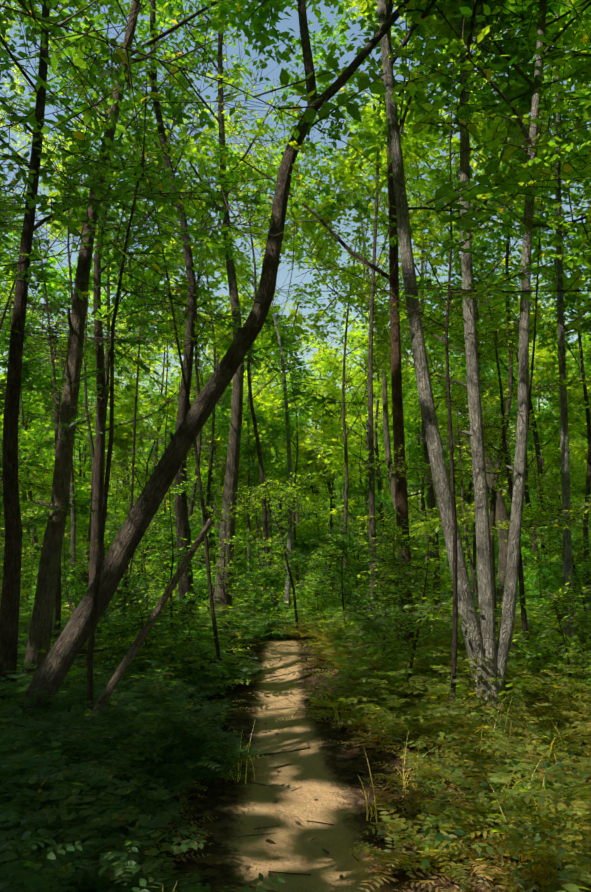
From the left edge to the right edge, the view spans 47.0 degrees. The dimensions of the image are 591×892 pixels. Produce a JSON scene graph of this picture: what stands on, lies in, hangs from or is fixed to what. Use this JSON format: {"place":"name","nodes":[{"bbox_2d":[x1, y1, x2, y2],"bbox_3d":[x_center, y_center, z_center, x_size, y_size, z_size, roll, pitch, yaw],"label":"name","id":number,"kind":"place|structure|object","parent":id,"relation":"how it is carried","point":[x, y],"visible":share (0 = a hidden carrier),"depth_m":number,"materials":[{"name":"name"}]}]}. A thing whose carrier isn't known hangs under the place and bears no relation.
{"place":"outdoors","nodes":[
{"label":"outdoors","id":0,"kind":"place"},
{"bbox_2d":[0,496,590,891],"bbox_3d":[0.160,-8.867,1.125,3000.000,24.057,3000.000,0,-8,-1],"label":"ground","id":1,"kind":"structure","parent":0,"point":[320,773],"depth_m":4.97,"materials":[{"name":"brown soil"}]},
{"bbox_2d":[1,657,587,891],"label":"grass","id":2,"kind":"structure","parent":1,"relation":"on","point":[403,779],"depth_m":5.17,"materials":[{"name":"green plant"}]},
{"bbox_2d":[0,0,590,891],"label":"tree foliage","id":3,"kind":"object","parent":1,"relation":"on","point":[104,574],"visible":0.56,"depth_m":8.39,"materials":[{"name":"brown plant"}]},
{"bbox_2d":[0,0,590,626],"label":"trees","id":4,"kind":"object","parent":1,"relation":"on","point":[310,450],"visible":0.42,"depth_m":19.35,"materials":[{"name":"green plant"}]},
{"bbox_2d":[0,642,590,891],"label":"herb layer","id":5,"kind":"object","parent":1,"relation":"on","point":[68,818],"visible":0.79,"depth_m":4.29,"materials":[{"name":"green plant"}]},
{"bbox_2d":[0,0,590,690],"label":"leaves","id":6,"kind":"object","parent":1,"relation":"on","point":[444,190],"visible":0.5,"depth_m":7.83,"materials":[{"name":"green plant"}]},
{"bbox_2d":[0,579,590,726],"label":"bushes","id":7,"kind":"object","parent":1,"relation":"on","point":[201,669],"visible":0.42,"depth_m":8.67,"materials":[{"name":"green plant"}]},
{"bbox_2d":[140,637,588,891],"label":"fallen leaves","id":8,"kind":"object","parent":1,"relation":"on","point":[399,768],"visible":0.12,"depth_m":5.17,"materials":[{"name":"brown plant"}]},
{"bbox_2d":[0,0,590,494],"label":"sky","id":9,"kind":"structure","parent":0,"point":[282,280],"materials":[{"name":"blue"}]}
]}

